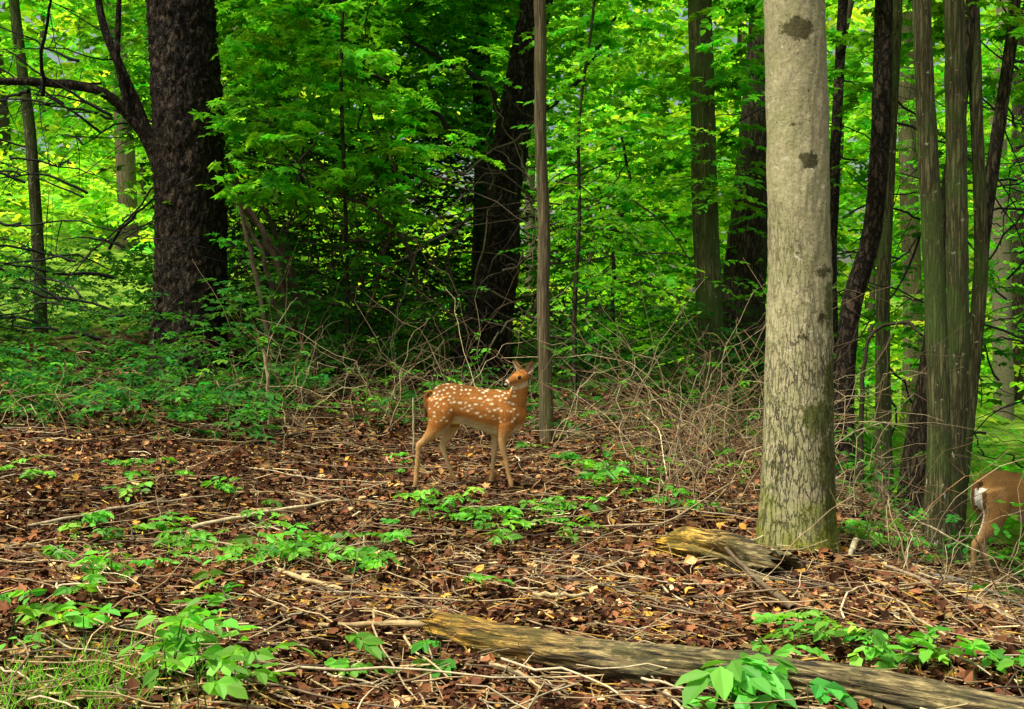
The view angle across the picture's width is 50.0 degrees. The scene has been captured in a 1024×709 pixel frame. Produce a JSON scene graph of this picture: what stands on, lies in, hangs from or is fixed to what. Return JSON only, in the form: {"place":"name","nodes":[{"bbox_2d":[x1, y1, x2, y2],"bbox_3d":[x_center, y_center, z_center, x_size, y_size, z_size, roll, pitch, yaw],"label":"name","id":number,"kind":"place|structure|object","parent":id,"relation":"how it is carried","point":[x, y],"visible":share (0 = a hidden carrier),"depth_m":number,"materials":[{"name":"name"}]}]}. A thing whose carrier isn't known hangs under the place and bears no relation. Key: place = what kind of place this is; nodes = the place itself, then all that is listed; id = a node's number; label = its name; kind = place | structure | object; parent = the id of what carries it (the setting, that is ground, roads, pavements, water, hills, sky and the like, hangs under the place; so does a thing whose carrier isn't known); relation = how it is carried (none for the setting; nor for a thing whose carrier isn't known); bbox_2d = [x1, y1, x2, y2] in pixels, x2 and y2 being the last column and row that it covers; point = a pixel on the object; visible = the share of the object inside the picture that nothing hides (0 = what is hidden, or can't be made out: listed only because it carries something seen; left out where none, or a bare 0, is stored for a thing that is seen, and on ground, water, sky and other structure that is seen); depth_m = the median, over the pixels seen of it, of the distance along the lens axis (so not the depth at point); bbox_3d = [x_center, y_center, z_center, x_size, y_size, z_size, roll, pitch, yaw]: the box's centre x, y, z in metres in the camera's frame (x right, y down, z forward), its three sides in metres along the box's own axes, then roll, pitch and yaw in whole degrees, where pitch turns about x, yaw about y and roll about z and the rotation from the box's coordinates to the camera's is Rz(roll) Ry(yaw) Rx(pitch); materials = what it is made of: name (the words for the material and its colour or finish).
{"place":"outdoors","nodes":[
{"label":"outdoors","id":0,"kind":"place"},
{"bbox_2d":[0,0,1011,293],"label":"sky","id":1,"kind":"structure","parent":0,"point":[734,40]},
{"bbox_2d":[0,154,1023,708],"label":"ground","id":2,"kind":"structure","parent":0,"point":[1004,426],"depth_m":7.21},
{"bbox_2d":[9,0,48,339],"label":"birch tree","id":3,"kind":"object","parent":2,"relation":"on","point":[30,138],"visible":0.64,"depth_m":10.92,"materials":[{"name":"brown plant"}]},
{"bbox_2d":[0,0,231,379],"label":"cherry tree","id":4,"kind":"object","parent":2,"relation":"on","point":[185,69],"visible":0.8,"depth_m":9.23,"materials":[{"name":"brown plant"}]},
{"bbox_2d":[0,0,240,346],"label":"dead branches","id":5,"kind":"object","parent":2,"relation":"on","point":[43,92],"visible":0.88,"depth_m":9.41,"materials":[{"name":"brown plant"}]},
{"bbox_2d":[104,2,140,251],"bbox_3d":[-8.450,-6.647,21.887,5.234,9.470,2.202,0,1,14],"label":"birch tree","id":6,"kind":"object","parent":2,"relation":"on","point":[123,176],"visible":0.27,"depth_m":21.75,"materials":[{"name":"brown plant"}]},
{"bbox_2d":[0,588,324,708],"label":"seedlings","id":7,"kind":"object","parent":2,"relation":"on","point":[177,637],"visible":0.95,"depth_m":2.96,"materials":[{"name":"green plant"}]},
{"bbox_2d":[0,325,364,465],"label":"bramble thicket","id":8,"kind":"object","parent":2,"relation":"on","point":[4,415],"visible":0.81,"depth_m":7.24,"materials":[{"name":"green plant"}]},
{"bbox_2d":[339,0,350,385],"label":"maple tree","id":9,"kind":"object","parent":2,"relation":"on","point":[347,284],"visible":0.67,"depth_m":9.46,"materials":[{"name":"brown plant"}]},
{"bbox_2d":[169,223,678,449],"bbox_3d":[-0.597,-0.060,8.053,3.734,1.825,2.788,0,1,-12],"label":"bramble thicket","id":10,"kind":"object","parent":2,"relation":"on","point":[364,389],"visible":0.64,"depth_m":7.99,"materials":[{"name":"brown plant"}]},
{"bbox_2d":[331,0,552,373],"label":"leaning tree","id":11,"kind":"object","parent":2,"relation":"on","point":[520,70],"visible":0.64,"depth_m":11.38,"materials":[{"name":"brown plant"}]},
{"bbox_2d":[412,360,533,491],"bbox_3d":[-0.216,0.393,6.031,0.676,0.721,0.188,0,1,0],"label":"fawn","id":12,"kind":"object","parent":2,"relation":"on","point":[500,415],"visible":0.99,"depth_m":5.98,"materials":[{"name":"fur"}]},
{"bbox_2d":[429,0,577,278],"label":"maple tree","id":13,"kind":"object","parent":2,"relation":"on","point":[478,242],"visible":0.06,"depth_m":13.84,"materials":[{"name":"brown plant"}]},
{"bbox_2d":[0,0,1013,419],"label":"distant trunks","id":14,"kind":"object","parent":2,"relation":"on","point":[1004,374],"visible":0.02,"depth_m":18.26,"materials":[{"name":"brown plant"}]},
{"bbox_2d":[0,583,1021,708],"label":"grass","id":15,"kind":"structure","parent":2,"relation":"on","point":[94,683],"depth_m":2.94,"materials":[{"name":"green plant"}]},
{"bbox_2d":[0,340,1023,708],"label":"leaf litter","id":16,"kind":"object","parent":2,"relation":"on","point":[642,618],"visible":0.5,"depth_m":4.41,"materials":[{"name":"brown plant"}]},
{"bbox_2d":[0,0,1023,478],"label":"tree foliage","id":17,"kind":"object","parent":2,"relation":"on","point":[260,40],"visible":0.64,"depth_m":10.51,"materials":[{"name":"green plant"}]},
{"bbox_2d":[0,227,1023,600],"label":"understory shrubs","id":18,"kind":"object","parent":2,"relation":"on","point":[16,365],"visible":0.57,"depth_m":8.93,"materials":[{"name":"green plant"}]},
{"bbox_2d":[0,349,1023,708],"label":"fallen sticks","id":19,"kind":"object","parent":2,"relation":"on","point":[518,675],"visible":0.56,"depth_m":4.04,"materials":[{"name":"brown wood"}]},
{"bbox_2d":[0,0,1023,423],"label":"distant trees","id":20,"kind":"object","parent":2,"relation":"on","point":[98,188],"visible":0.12,"depth_m":25.04,"materials":[{"name":"green plant"}]},
{"bbox_2d":[0,369,1023,685],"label":"seedlings","id":21,"kind":"object","parent":2,"relation":"on","point":[880,647],"visible":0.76,"depth_m":4.71,"materials":[{"name":"green plant"}]},
{"bbox_2d":[0,0,1023,574],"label":"vine tangle","id":22,"kind":"object","parent":2,"relation":"on","point":[440,236],"visible":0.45,"depth_m":10.61,"materials":[{"name":"brown plant"}]},
{"bbox_2d":[1,433,1023,703],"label":"bramble thicket","id":23,"kind":"object","parent":2,"relation":"on","point":[449,553],"visible":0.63,"depth_m":4.12,"materials":[{"name":"green plant"}]},
{"bbox_2d":[534,0,553,444],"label":"sapling pole","id":24,"kind":"object","parent":2,"relation":"on","point":[546,414],"visible":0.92,"depth_m":7.65,"materials":[{"name":"brown plant"}]},
{"bbox_2d":[223,17,922,498],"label":"woody vines","id":25,"kind":"object","parent":2,"relation":"on","point":[267,243],"visible":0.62,"depth_m":9.76,"materials":[{"name":"brown plant"}]},
{"bbox_2d":[572,0,594,398],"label":"maple tree","id":26,"kind":"object","parent":2,"relation":"on","point":[574,314],"visible":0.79,"depth_m":9.47,"materials":[{"name":"brown plant"}]},
{"bbox_2d":[361,217,1023,564],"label":"bramble thicket","id":27,"kind":"object","parent":2,"relation":"on","point":[733,449],"visible":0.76,"depth_m":6.44,"materials":[{"name":"brown plant"}]},
{"bbox_2d":[688,0,728,409],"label":"maple tree","id":28,"kind":"object","parent":2,"relation":"on","point":[706,240],"visible":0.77,"depth_m":9.87,"materials":[{"name":"brown plant"}]},
{"bbox_2d":[419,609,1023,708],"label":"fallen log","id":29,"kind":"object","parent":2,"relation":"on","point":[567,651],"visible":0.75,"depth_m":3.14,"materials":[{"name":"brown wood"}]},
{"bbox_2d":[677,0,767,420],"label":"oak tree","id":30,"kind":"object","parent":2,"relation":"on","point":[751,247],"visible":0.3,"depth_m":11.78,"materials":[{"name":"brown plant"}]},
{"bbox_2d":[647,526,806,582],"bbox_3d":[0.891,0.853,4.564,0.263,0.257,0.741,-1,2,-39],"label":"rotten log","id":31,"kind":"object","parent":2,"relation":"on","point":[759,556],"visible":0.74,"depth_m":4.48,"materials":[{"name":"brown wood"}]},
{"bbox_2d":[673,651,857,708],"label":"seedlings","id":32,"kind":"object","parent":2,"relation":"on","point":[733,677],"visible":0.95,"depth_m":2.81,"materials":[{"name":"green plant"}]},
{"bbox_2d":[754,0,840,557],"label":"maple tree","id":33,"kind":"object","parent":2,"relation":"on","point":[798,477],"visible":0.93,"depth_m":4.87,"materials":[{"name":"grey plant"}]},
{"bbox_2d":[829,0,847,390],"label":"maple tree","id":34,"kind":"object","parent":2,"relation":"on","point":[835,139],"visible":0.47,"depth_m":9.42,"materials":[{"name":"brown plant"}]},
{"bbox_2d":[755,0,976,530],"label":"maple tree","id":35,"kind":"object","parent":2,"relation":"on","point":[918,434],"visible":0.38,"depth_m":7.54,"materials":[{"name":"brown plant"}]},
{"bbox_2d":[831,0,912,489],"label":"maple tree","id":36,"kind":"object","parent":2,"relation":"on","point":[871,233],"visible":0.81,"depth_m":8.13,"materials":[{"name":"brown plant"}]},
{"bbox_2d":[731,376,1023,632],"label":"bramble thicket","id":37,"kind":"object","parent":2,"relation":"on","point":[896,521],"visible":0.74,"depth_m":4.72,"materials":[{"name":"brown plant"}]},
{"bbox_2d":[872,0,902,511],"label":"maple tree","id":38,"kind":"object","parent":2,"relation":"on","point":[883,278],"visible":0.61,"depth_m":8.75,"materials":[{"name":"brown plant"}]},
{"bbox_2d":[898,0,922,422],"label":"birch tree","id":39,"kind":"object","parent":2,"relation":"on","point":[906,132],"visible":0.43,"depth_m":17.83,"materials":[{"name":"brown plant"}]},
{"bbox_2d":[912,0,955,566],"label":"maple tree","id":40,"kind":"object","parent":2,"relation":"on","point":[936,332],"visible":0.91,"depth_m":6.15,"materials":[{"name":"brown plant"}]},
{"bbox_2d":[943,0,969,567],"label":"maple tree","id":41,"kind":"object","parent":2,"relation":"on","point":[957,230],"visible":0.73,"depth_m":6.64,"materials":[{"name":"brown plant"}]},
{"bbox_2d":[960,0,987,561],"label":"maple tree","id":42,"kind":"object","parent":2,"relation":"on","point":[979,300],"visible":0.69,"depth_m":7.55,"materials":[{"name":"brown plant"}]},
{"bbox_2d":[964,0,1020,561],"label":"maple tree","id":43,"kind":"object","parent":2,"relation":"on","point":[992,166],"visible":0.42,"depth_m":7.93,"materials":[{"name":"brown plant"}]},
{"bbox_2d":[970,470,1023,584],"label":"deer","id":44,"kind":"object","parent":2,"relation":"on","point":[1010,481],"visible":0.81,"depth_m":7.18},
{"bbox_2d":[1010,1,1023,403],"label":"birch tree","id":45,"kind":"object","parent":2,"relation":"on","point":[1018,278],"visible":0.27,"depth_m":19.83,"materials":[{"name":"brown plant"}]}
]}

